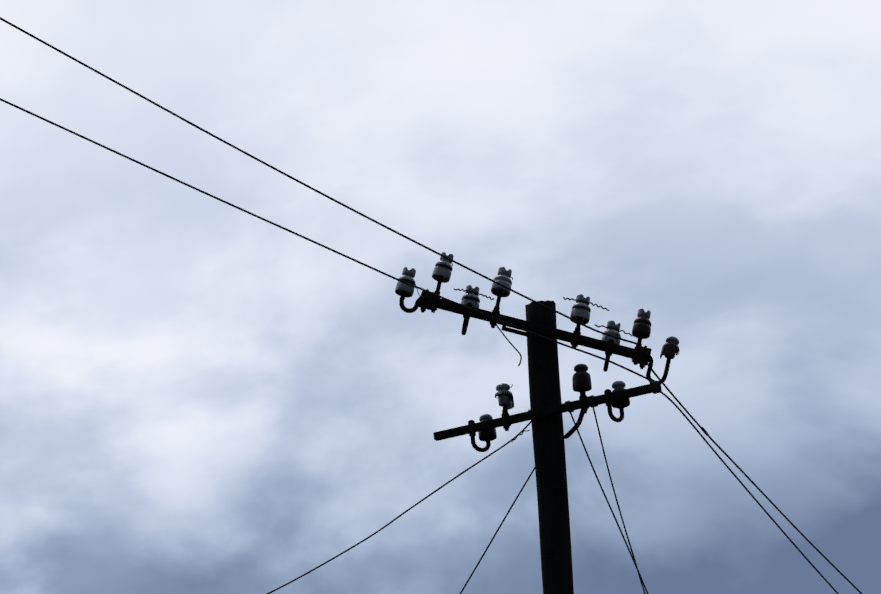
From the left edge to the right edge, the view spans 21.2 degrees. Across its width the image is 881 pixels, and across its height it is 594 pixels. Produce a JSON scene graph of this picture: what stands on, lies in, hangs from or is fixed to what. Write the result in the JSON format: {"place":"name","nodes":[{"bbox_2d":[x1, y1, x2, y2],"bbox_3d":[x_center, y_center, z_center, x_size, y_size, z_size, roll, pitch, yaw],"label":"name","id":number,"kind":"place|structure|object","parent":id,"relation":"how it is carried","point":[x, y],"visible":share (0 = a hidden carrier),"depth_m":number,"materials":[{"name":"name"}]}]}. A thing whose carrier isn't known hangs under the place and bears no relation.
{"place":"outdoors","nodes":[
{"label":"outdoors","id":0,"kind":"place"},
{"bbox_2d":[0,0,880,593],"label":"sky","id":1,"kind":"structure","parent":0,"point":[200,394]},
{"label":"ground","id":2,"kind":"structure","parent":0,"visible":0},
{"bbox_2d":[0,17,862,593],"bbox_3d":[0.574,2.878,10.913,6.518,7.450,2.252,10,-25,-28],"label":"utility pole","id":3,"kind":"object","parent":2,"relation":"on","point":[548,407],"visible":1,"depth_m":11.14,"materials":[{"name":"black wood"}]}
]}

